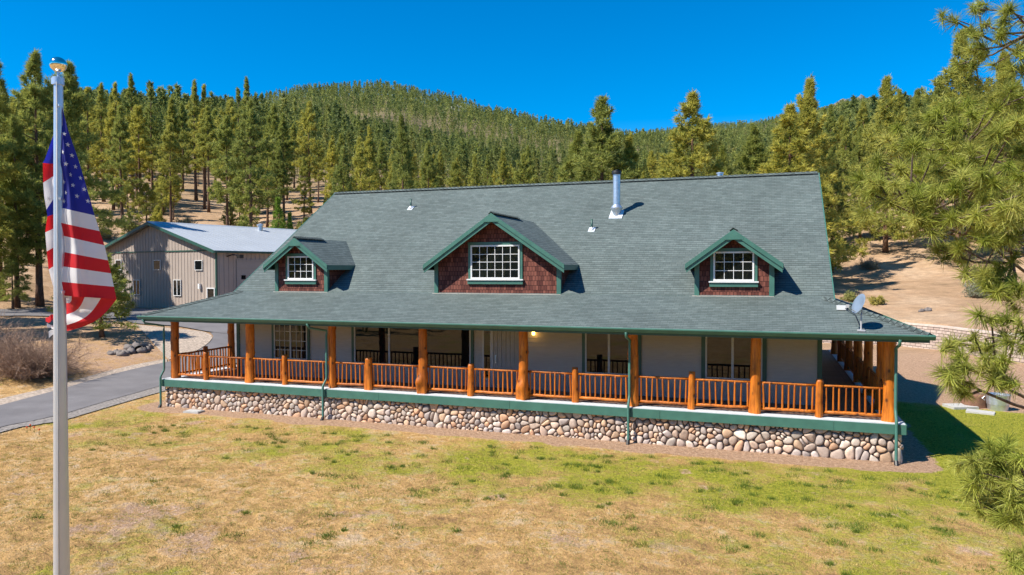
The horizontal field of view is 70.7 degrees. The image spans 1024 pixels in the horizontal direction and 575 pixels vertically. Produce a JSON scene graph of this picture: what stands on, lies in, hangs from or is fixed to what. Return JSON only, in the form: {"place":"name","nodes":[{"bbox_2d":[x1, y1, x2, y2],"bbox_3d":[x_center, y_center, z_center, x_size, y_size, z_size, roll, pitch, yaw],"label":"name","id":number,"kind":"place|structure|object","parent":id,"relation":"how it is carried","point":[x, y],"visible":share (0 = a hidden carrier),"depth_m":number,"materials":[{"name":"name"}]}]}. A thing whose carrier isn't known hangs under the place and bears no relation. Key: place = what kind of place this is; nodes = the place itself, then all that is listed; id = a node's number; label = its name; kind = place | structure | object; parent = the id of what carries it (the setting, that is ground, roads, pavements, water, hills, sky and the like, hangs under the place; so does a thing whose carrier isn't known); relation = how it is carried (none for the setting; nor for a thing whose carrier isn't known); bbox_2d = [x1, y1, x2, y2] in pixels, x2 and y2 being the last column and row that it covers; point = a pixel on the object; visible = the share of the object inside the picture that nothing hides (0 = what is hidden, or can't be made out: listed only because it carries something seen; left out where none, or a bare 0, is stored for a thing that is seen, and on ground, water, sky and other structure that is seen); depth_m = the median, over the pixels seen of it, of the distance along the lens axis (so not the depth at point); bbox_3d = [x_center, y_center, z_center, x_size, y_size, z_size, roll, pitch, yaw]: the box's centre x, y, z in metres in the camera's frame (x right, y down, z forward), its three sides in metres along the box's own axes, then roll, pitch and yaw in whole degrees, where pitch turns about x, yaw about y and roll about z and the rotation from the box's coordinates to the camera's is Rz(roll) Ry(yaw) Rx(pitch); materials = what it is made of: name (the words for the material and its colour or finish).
{"place":"outdoors","nodes":[
{"label":"outdoors","id":0,"kind":"place"},
{"bbox_2d":[0,332,236,426],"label":"driveway","id":1,"kind":"structure","parent":0,"point":[99,390],"depth_m":32.48,"materials":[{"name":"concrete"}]},
{"bbox_2d":[0,96,1023,574],"bbox_3d":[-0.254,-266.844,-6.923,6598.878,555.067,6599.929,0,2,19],"label":"ground","id":2,"kind":"structure","parent":0,"point":[906,280],"depth_m":18.01,"materials":[{"name":"plant"}]},
{"bbox_2d":[0,125,30,238],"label":"pine tree","id":3,"kind":"object","parent":2,"relation":"on","point":[6,171],"visible":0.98,"depth_m":57.42,"materials":[{"name":"green plant"}]},
{"bbox_2d":[0,253,32,308],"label":"pine tree","id":4,"kind":"object","parent":2,"relation":"on","point":[8,270],"visible":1,"depth_m":58.83,"materials":[{"name":"green plant"}]},
{"bbox_2d":[0,60,43,301],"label":"pine tree","id":5,"kind":"object","parent":2,"relation":"on","point":[5,110],"visible":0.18,"depth_m":61.53,"materials":[{"name":"green plant"}]},
{"bbox_2d":[0,113,46,307],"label":"pine tree","id":6,"kind":"object","parent":2,"relation":"on","point":[26,259],"visible":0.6,"depth_m":59.69,"materials":[{"name":"green plant"}]},
{"bbox_2d":[0,308,47,360],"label":"bush","id":7,"kind":"object","parent":2,"relation":"on","point":[6,331],"visible":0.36,"depth_m":37.41,"materials":[{"name":"plant"}]},
{"bbox_2d":[0,47,86,306],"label":"pine tree","id":8,"kind":"object","parent":2,"relation":"on","point":[28,94],"visible":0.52,"depth_m":60.95,"materials":[{"name":"green plant"}]},
{"bbox_2d":[0,314,106,383],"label":"bush","id":9,"kind":"object","parent":2,"relation":"on","point":[39,364],"visible":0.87,"depth_m":33.93,"materials":[{"name":"plant"}]},
{"bbox_2d":[49,57,69,574],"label":"flagpole","id":10,"kind":"object","parent":2,"relation":"on","point":[61,535],"visible":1,"depth_m":6.83,"materials":[{"name":"metal"}]},
{"bbox_2d":[43,104,116,337],"bbox_3d":[-4.175,-0.644,6.909,0.678,2.264,0.266,0,1,10],"label":"flag","id":11,"kind":"object","parent":10,"relation":"hanging from","point":[88,291],"visible":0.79,"depth_m":6.90,"materials":[{"name":"fabric"}]},
{"bbox_2d":[24,60,128,239],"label":"pine tree","id":12,"kind":"object","parent":2,"relation":"on","point":[74,95],"visible":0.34,"depth_m":73.22,"materials":[{"name":"green plant"}]},
{"bbox_2d":[0,386,164,431],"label":"gravel verge","id":13,"kind":"structure","parent":2,"relation":"on","point":[108,403],"depth_m":28.43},
{"bbox_2d":[0,359,166,404],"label":"gravel shoulder","id":14,"kind":"object","parent":2,"relation":"on","point":[13,398],"visible":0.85,"depth_m":34.44},
{"bbox_2d":[75,86,103,190],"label":"pine tree","id":15,"kind":"object","parent":2,"relation":"on","point":[93,153],"visible":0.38,"depth_m":111.38,"materials":[{"name":"green plant"}]},
{"bbox_2d":[46,252,141,337],"bbox_3d":[-25.519,0.284,44.453,6.222,5.731,4.620,0,2,23],"label":"pine tree","id":16,"kind":"object","parent":2,"relation":"on","point":[119,286],"visible":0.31,"depth_m":44.46,"materials":[{"name":"green plant"}]},
{"bbox_2d":[90,83,112,201],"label":"pine tree","id":17,"kind":"object","parent":2,"relation":"on","point":[99,109],"visible":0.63,"depth_m":118.92,"materials":[{"name":"green plant"}]},
{"bbox_2d":[93,108,135,209],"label":"pine tree","id":18,"kind":"object","parent":2,"relation":"on","point":[110,118],"visible":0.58,"depth_m":111.34,"materials":[{"name":"green plant"}]},
{"bbox_2d":[104,82,129,188],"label":"pine tree","id":19,"kind":"object","parent":2,"relation":"on","point":[115,95],"visible":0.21,"depth_m":127.11,"materials":[{"name":"green plant"}]},
{"bbox_2d":[0,308,235,333],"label":"driveway apron","id":20,"kind":"object","parent":2,"relation":"on","point":[218,327],"visible":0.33,"depth_m":52.89,"materials":[{"name":"concrete"}]},
{"bbox_2d":[99,105,145,216],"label":"pine tree","id":21,"kind":"object","parent":2,"relation":"on","point":[119,131],"visible":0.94,"depth_m":99.73,"materials":[{"name":"green plant"}]},
{"bbox_2d":[117,181,138,211],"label":"pine tree","id":22,"kind":"object","parent":2,"relation":"on","point":[127,205],"visible":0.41,"depth_m":108.97,"materials":[{"name":"green plant"}]},
{"bbox_2d":[121,72,141,194],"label":"pine tree","id":23,"kind":"object","parent":2,"relation":"on","point":[131,87],"visible":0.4,"depth_m":128.97,"materials":[{"name":"green plant"}]},
{"bbox_2d":[121,104,150,204],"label":"pine tree","id":24,"kind":"object","parent":2,"relation":"on","point":[128,118],"visible":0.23,"depth_m":119.63,"materials":[{"name":"green plant"}]},
{"bbox_2d":[117,105,166,206],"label":"pine tree","id":25,"kind":"object","parent":2,"relation":"on","point":[139,119],"visible":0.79,"depth_m":117.07,"materials":[{"name":"green plant"}]},
{"bbox_2d":[127,182,162,223],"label":"pine tree","id":26,"kind":"object","parent":2,"relation":"on","point":[142,196],"visible":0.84,"depth_m":100.20,"materials":[{"name":"green plant"}]},
{"bbox_2d":[135,85,169,192],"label":"pine tree","id":27,"kind":"object","parent":2,"relation":"on","point":[150,110],"visible":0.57,"depth_m":125.16,"materials":[{"name":"green plant"}]},
{"bbox_2d":[149,205,166,221],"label":"pine tree","id":28,"kind":"object","parent":2,"relation":"on","point":[157,216],"visible":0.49,"depth_m":91.64,"materials":[{"name":"green plant"}]},
{"bbox_2d":[147,189,176,214],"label":"pine tree","id":29,"kind":"object","parent":2,"relation":"on","point":[162,198],"visible":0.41,"depth_m":110.46,"materials":[{"name":"green plant"}]},
{"bbox_2d":[153,122,185,221],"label":"pine tree","id":30,"kind":"object","parent":2,"relation":"on","point":[169,145],"visible":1,"depth_m":100.10,"materials":[{"name":"green plant"}]},
{"bbox_2d":[134,324,211,359],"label":"gravel bank","id":31,"kind":"structure","parent":2,"relation":"on","point":[191,340],"depth_m":45.55,"materials":[{"name":"gravel"}]},
{"bbox_2d":[163,97,182,194],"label":"pine tree","id":32,"kind":"object","parent":2,"relation":"on","point":[171,111],"visible":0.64,"depth_m":138.13,"materials":[{"name":"green plant"}]},
{"bbox_2d":[164,102,193,188],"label":"pine tree","id":33,"kind":"object","parent":2,"relation":"on","point":[182,121],"visible":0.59,"depth_m":148.43,"materials":[{"name":"green plant"}]},
{"bbox_2d":[179,79,205,200],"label":"pine tree","id":34,"kind":"object","parent":2,"relation":"on","point":[194,110],"visible":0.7,"depth_m":133.68,"materials":[{"name":"green plant"}]},
{"bbox_2d":[188,108,211,208],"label":"pine tree","id":35,"kind":"object","parent":2,"relation":"on","point":[195,167],"visible":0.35,"depth_m":119.92,"materials":[{"name":"green plant"}]},
{"bbox_2d":[105,221,296,307],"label":"metal workshop","id":36,"kind":"structure","parent":2,"relation":"on","point":[168,264],"depth_m":64.99,"materials":[{"name":"metal"}]},
{"bbox_2d":[236,259,264,287],"bbox_3d":[-21.873,-0.188,65.666,0.046,4.650,7.300,1,2,33],"label":"garage door","id":37,"kind":"structure","parent":36,"relation":"in","point":[244,269],"depth_m":63.22,"materials":[{"name":"grey metal"}]},
{"bbox_2d":[190,84,218,200],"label":"pine tree","id":38,"kind":"object","parent":2,"relation":"on","point":[203,94],"visible":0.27,"depth_m":135.03,"materials":[{"name":"green plant"}]},
{"bbox_2d":[193,105,218,212],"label":"pine tree","id":39,"kind":"object","parent":2,"relation":"on","point":[206,123],"visible":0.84,"depth_m":116.64,"materials":[{"name":"green plant"}]},
{"bbox_2d":[206,115,242,225],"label":"pine tree","id":40,"kind":"object","parent":2,"relation":"on","point":[223,141],"visible":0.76,"depth_m":93.25,"materials":[{"name":"green plant"}]},
{"bbox_2d":[210,99,248,223],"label":"pine tree","id":41,"kind":"object","parent":2,"relation":"on","point":[229,110],"visible":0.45,"depth_m":107.91,"materials":[{"name":"green plant"}]},
{"bbox_2d":[219,202,240,225],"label":"pine tree","id":42,"kind":"object","parent":2,"relation":"on","point":[233,222],"visible":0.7,"depth_m":103.51,"materials":[{"name":"green plant"}]},
{"bbox_2d":[222,87,252,167],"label":"pine tree","id":43,"kind":"object","parent":2,"relation":"on","point":[238,98],"visible":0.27,"depth_m":130.90,"materials":[{"name":"green plant"}]},
{"bbox_2d":[239,76,257,199],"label":"pine tree","id":44,"kind":"object","parent":2,"relation":"on","point":[247,95],"visible":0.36,"depth_m":138.96,"materials":[{"name":"green plant"}]},
{"bbox_2d":[222,98,282,226],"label":"pine tree","id":45,"kind":"object","parent":2,"relation":"on","point":[249,118],"visible":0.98,"depth_m":90.68,"materials":[{"name":"green plant"}]},
{"bbox_2d":[242,132,284,227],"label":"pine tree","id":46,"kind":"object","parent":2,"relation":"on","point":[266,136],"visible":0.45,"depth_m":105.56,"materials":[{"name":"green plant"}]},
{"bbox_2d":[258,103,279,187],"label":"pine tree","id":47,"kind":"object","parent":2,"relation":"on","point":[273,113],"visible":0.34,"depth_m":123.50,"materials":[{"name":"green plant"}]},
{"bbox_2d":[267,197,285,228],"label":"fir tree","id":48,"kind":"object","parent":2,"relation":"on","point":[278,210],"visible":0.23,"depth_m":83.54,"materials":[{"name":"green plant"}]},
{"bbox_2d":[259,119,299,218],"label":"pine tree","id":49,"kind":"object","parent":2,"relation":"on","point":[273,128],"visible":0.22,"depth_m":114.59,"materials":[{"name":"green plant"}]},
{"bbox_2d":[267,147,292,195],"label":"pine tree","id":50,"kind":"object","parent":2,"relation":"on","point":[279,160],"visible":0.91,"depth_m":103.02,"materials":[{"name":"green plant"}]},
{"bbox_2d":[270,112,295,218],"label":"pine tree","id":51,"kind":"object","parent":2,"relation":"on","point":[289,144],"visible":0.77,"depth_m":112.09,"materials":[{"name":"green plant"}]},
{"bbox_2d":[289,123,301,187],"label":"pine tree","id":52,"kind":"object","parent":2,"relation":"on","point":[293,132],"visible":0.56,"depth_m":169.24,"materials":[{"name":"green plant"}]},
{"bbox_2d":[290,156,315,217],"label":"pine tree","id":53,"kind":"object","parent":2,"relation":"on","point":[305,172],"visible":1,"depth_m":105.59,"materials":[{"name":"green plant"}]},
{"bbox_2d":[291,100,323,213],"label":"pine tree","id":54,"kind":"object","parent":2,"relation":"on","point":[307,119],"visible":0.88,"depth_m":118.56,"materials":[{"name":"green plant"}]},
{"bbox_2d":[311,140,327,202],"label":"pine tree","id":55,"kind":"object","parent":2,"relation":"on","point":[318,154],"visible":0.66,"depth_m":134.72,"materials":[{"name":"green plant"}]},
{"bbox_2d":[319,139,341,198],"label":"pine tree","id":56,"kind":"object","parent":2,"relation":"on","point":[331,155],"visible":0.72,"depth_m":102.24,"materials":[{"name":"green plant"}]},
{"bbox_2d":[329,145,357,197],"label":"pine tree","id":57,"kind":"object","parent":2,"relation":"on","point":[344,175],"visible":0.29,"depth_m":75.39,"materials":[{"name":"green plant"}]},
{"bbox_2d":[344,147,377,190],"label":"pine tree","id":58,"kind":"object","parent":2,"relation":"on","point":[359,168],"visible":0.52,"depth_m":87.50,"materials":[{"name":"green plant"}]},
{"bbox_2d":[349,136,373,190],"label":"pine tree","id":59,"kind":"object","parent":2,"relation":"on","point":[359,139],"visible":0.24,"depth_m":105.67,"materials":[{"name":"green plant"}]},
{"bbox_2d":[355,123,383,190],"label":"pine tree","id":60,"kind":"object","parent":2,"relation":"on","point":[370,151],"visible":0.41,"depth_m":95.23,"materials":[{"name":"green plant"}]},
{"bbox_2d":[372,140,388,189],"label":"pine tree","id":61,"kind":"object","parent":2,"relation":"on","point":[380,158],"visible":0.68,"depth_m":112.29,"materials":[{"name":"green plant"}]},
{"bbox_2d":[386,112,419,189],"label":"pine tree","id":62,"kind":"object","parent":2,"relation":"on","point":[401,144],"visible":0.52,"depth_m":83.26,"materials":[{"name":"green plant"}]},
{"bbox_2d":[413,139,438,188],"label":"pine tree","id":63,"kind":"object","parent":2,"relation":"on","point":[427,170],"visible":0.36,"depth_m":79.25,"materials":[{"name":"green plant"}]},
{"bbox_2d":[443,160,461,186],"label":"pine tree","id":64,"kind":"object","parent":2,"relation":"on","point":[455,174],"visible":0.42,"depth_m":88.57,"materials":[{"name":"green plant"}]},
{"bbox_2d":[467,152,483,186],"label":"pine tree","id":65,"kind":"object","parent":2,"relation":"on","point":[474,170],"visible":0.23,"depth_m":81.44,"materials":[{"name":"green plant"}]},
{"bbox_2d":[493,149,512,184],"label":"pine tree","id":66,"kind":"object","parent":2,"relation":"on","point":[502,169],"visible":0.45,"depth_m":90.00,"materials":[{"name":"green plant"}]},
{"bbox_2d":[6,76,1008,186],"bbox_3d":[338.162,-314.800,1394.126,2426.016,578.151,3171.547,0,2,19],"label":"forest","id":67,"kind":"object","parent":2,"relation":"on","point":[351,126],"visible":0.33,"depth_m":499.73,"materials":[{"name":"plant"}]},
{"bbox_2d":[0,397,1023,574],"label":"grass","id":68,"kind":"structure","parent":2,"relation":"on","point":[939,529],"depth_m":16.93,"materials":[{"name":"plant"}]},
{"bbox_2d":[511,152,538,183],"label":"pine tree","id":69,"kind":"object","parent":2,"relation":"on","point":[523,172],"visible":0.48,"depth_m":79.76,"materials":[{"name":"green plant"}]},
{"bbox_2d":[136,170,935,465],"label":"log porch house","id":70,"kind":"structure","parent":2,"relation":"on","point":[700,311],"depth_m":25.82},
{"bbox_2d":[271,325,309,359],"bbox_3d":[-8.957,2.156,29.224,1.820,1.550,0.070,0,2,19],"label":"window","id":71,"kind":"structure","parent":70,"relation":"in","point":[293,341],"depth_m":29.19,"materials":[{"name":"grey plastic"}]},
{"bbox_2d":[351,327,473,366],"bbox_3d":[-3.843,2.205,27.429,5.160,1.580,0.070,0,2,19],"label":"window","id":72,"kind":"structure","parent":70,"relation":"in","point":[450,348],"depth_m":27.44,"materials":[{"name":"grey plastic"}]},
{"bbox_2d":[493,331,518,387],"bbox_3d":[-0.222,2.555,26.139,0.982,2.150,0.103,0,2,19],"label":"front door","id":73,"kind":"structure","parent":70,"relation":"in","point":[505,343],"depth_m":26.15,"materials":[{"name":"metal"}]},
{"bbox_2d":[582,333,640,374],"bbox_3d":[3.423,2.244,24.879,2.060,1.560,0.070,0,2,19],"label":"window","id":74,"kind":"structure","parent":70,"relation":"in","point":[601,353],"depth_m":24.93,"materials":[{"name":"grey plastic"}]},
{"bbox_2d":[701,337,766,380],"bbox_3d":[7.226,2.259,23.545,2.040,1.540,0.070,0,2,19],"label":"window","id":75,"kind":"structure","parent":70,"relation":"in","point":[721,357],"depth_m":23.59,"materials":[{"name":"grey plastic"}]},
{"bbox_2d":[846,294,864,330],"bbox_3d":[9.554,0.691,20.065,0.495,1.043,0.455,1,2,28],"label":"satellite dish","id":76,"kind":"object","parent":70,"relation":"on","point":[858,303],"visible":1,"depth_m":20.04,"materials":[{"name":"grey plastic"}]},
{"bbox_2d":[554,127,599,182],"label":"pine tree","id":77,"kind":"object","parent":2,"relation":"on","point":[575,145],"visible":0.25,"depth_m":69.46,"materials":[{"name":"green plant"}]},
{"bbox_2d":[548,94,643,182],"bbox_3d":[8.647,-8.995,65.827,14.160,17.378,12.355,1,2,39],"label":"pine tree","id":78,"kind":"object","parent":2,"relation":"on","point":[598,133],"visible":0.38,"depth_m":64.69,"materials":[{"name":"green plant"}]},
{"bbox_2d":[618,132,646,178],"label":"pine tree","id":79,"kind":"object","parent":2,"relation":"on","point":[630,152],"visible":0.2,"depth_m":67.37,"materials":[{"name":"green plant"}]},
{"bbox_2d":[647,150,657,178],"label":"pine tree","id":80,"kind":"object","parent":2,"relation":"on","point":[652,163],"visible":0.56,"depth_m":149.04,"materials":[{"name":"green plant"}]},
{"bbox_2d":[653,88,727,177],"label":"pine tree","id":81,"kind":"object","parent":2,"relation":"on","point":[697,126],"visible":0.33,"depth_m":65.08,"materials":[{"name":"green plant"}]},
{"bbox_2d":[711,143,732,175],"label":"pine tree","id":82,"kind":"object","parent":2,"relation":"on","point":[722,155],"visible":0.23,"depth_m":71.32,"materials":[{"name":"green plant"}]},
{"bbox_2d":[731,121,771,174],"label":"pine tree","id":83,"kind":"object","parent":2,"relation":"on","point":[754,146],"visible":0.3,"depth_m":69.38,"materials":[{"name":"green plant"}]},
{"bbox_2d":[755,100,865,263],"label":"pine tree","id":84,"kind":"object","parent":2,"relation":"on","point":[779,147],"visible":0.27,"depth_m":65.15,"materials":[{"name":"green plant"}]},
{"bbox_2d":[779,75,869,271],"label":"pine tree","id":85,"kind":"object","parent":2,"relation":"on","point":[808,105],"visible":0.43,"depth_m":73.06,"materials":[{"name":"green plant"}]},
{"bbox_2d":[809,128,850,232],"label":"pine tree","id":86,"kind":"object","parent":2,"relation":"on","point":[825,153],"visible":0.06,"depth_m":95.25,"materials":[{"name":"green plant"}]},
{"bbox_2d":[823,104,839,188],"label":"pine tree","id":87,"kind":"object","parent":2,"relation":"on","point":[830,123],"visible":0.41,"depth_m":170.23,"materials":[{"name":"green plant"}]},
{"bbox_2d":[827,115,850,181],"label":"pine tree","id":88,"kind":"object","parent":2,"relation":"on","point":[839,125],"visible":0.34,"depth_m":126.48,"materials":[{"name":"green plant"}]},
{"bbox_2d":[820,142,859,272],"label":"pine tree","id":89,"kind":"object","parent":2,"relation":"on","point":[837,188],"visible":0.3,"depth_m":77.38,"materials":[{"name":"green plant"}]},
{"bbox_2d":[836,118,860,212],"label":"pine tree","id":90,"kind":"object","parent":2,"relation":"on","point":[846,135],"visible":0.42,"depth_m":108.63,"materials":[{"name":"green plant"}]},
{"bbox_2d":[838,125,882,238],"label":"pine tree","id":91,"kind":"object","parent":2,"relation":"on","point":[856,152],"visible":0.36,"depth_m":97.42,"materials":[{"name":"green plant"}]},
{"bbox_2d":[851,100,877,206],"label":"pine tree","id":92,"kind":"object","parent":2,"relation":"on","point":[863,112],"visible":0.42,"depth_m":126.12,"materials":[{"name":"green plant"}]},
{"bbox_2d":[855,254,881,269],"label":"bush","id":93,"kind":"object","parent":2,"relation":"on","point":[870,264],"visible":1,"depth_m":78.69,"materials":[{"name":"green plant"}]},
{"bbox_2d":[838,74,937,252],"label":"pine tree","id":94,"kind":"object","parent":2,"relation":"on","point":[884,109],"visible":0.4,"depth_m":87.13,"materials":[{"name":"green plant"}]},
{"bbox_2d":[882,87,914,177],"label":"pine tree","id":95,"kind":"object","parent":2,"relation":"on","point":[900,103],"visible":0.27,"depth_m":126.78,"materials":[{"name":"green plant"}]},
{"bbox_2d":[890,95,953,234],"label":"pine tree","id":96,"kind":"object","parent":2,"relation":"on","point":[917,109],"visible":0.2,"depth_m":95.06,"materials":[{"name":"green plant"}]},
{"bbox_2d":[822,322,1023,362],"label":"retaining wall","id":97,"kind":"structure","parent":2,"relation":"on","point":[940,330],"depth_m":47.07,"materials":[{"name":"concrete"}]},
{"bbox_2d":[840,0,1023,574],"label":"pine tree","id":98,"kind":"object","parent":2,"relation":"on","point":[1008,287],"visible":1,"depth_m":7.04,"materials":[{"name":"green plant"}]},
{"bbox_2d":[867,27,1023,261],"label":"pine tree","id":99,"kind":"object","parent":2,"relation":"on","point":[958,83],"visible":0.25,"depth_m":77.04,"materials":[{"name":"green plant"}]},
{"bbox_2d":[961,392,986,408],"bbox_3d":[18.146,4.421,28.306,0.919,0.515,0.876,0,2,19],"label":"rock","id":100,"kind":"object","parent":2,"relation":"on","point":[981,403],"visible":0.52,"depth_m":27.98,"materials":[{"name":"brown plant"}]},
{"bbox_2d":[959,277,1003,298],"bbox_3d":[38.265,0.045,58.419,3.311,2.088,3.796,0,2,19],"label":"bush","id":101,"kind":"object","parent":2,"relation":"on","point":[971,293],"visible":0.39,"depth_m":58.37,"materials":[{"name":"green plant"}]},
{"bbox_2d":[963,47,1023,246],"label":"pine tree","id":102,"kind":"object","parent":2,"relation":"on","point":[1003,53],"visible":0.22,"depth_m":83.08,"materials":[{"name":"green plant"}]},
{"bbox_2d":[982,392,1011,410],"bbox_3d":[18.659,4.392,27.723,0.853,0.600,0.853,-1,2,-33],"label":"planter tub","id":103,"kind":"object","parent":2,"relation":"on","point":[994,404],"visible":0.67,"depth_m":27.47,"materials":[{"name":"metal"}]},
{"bbox_2d":[0,0,1023,134],"label":"sky","id":104,"kind":"structure","parent":0,"point":[747,60],"materials":[{"name":"blue"}]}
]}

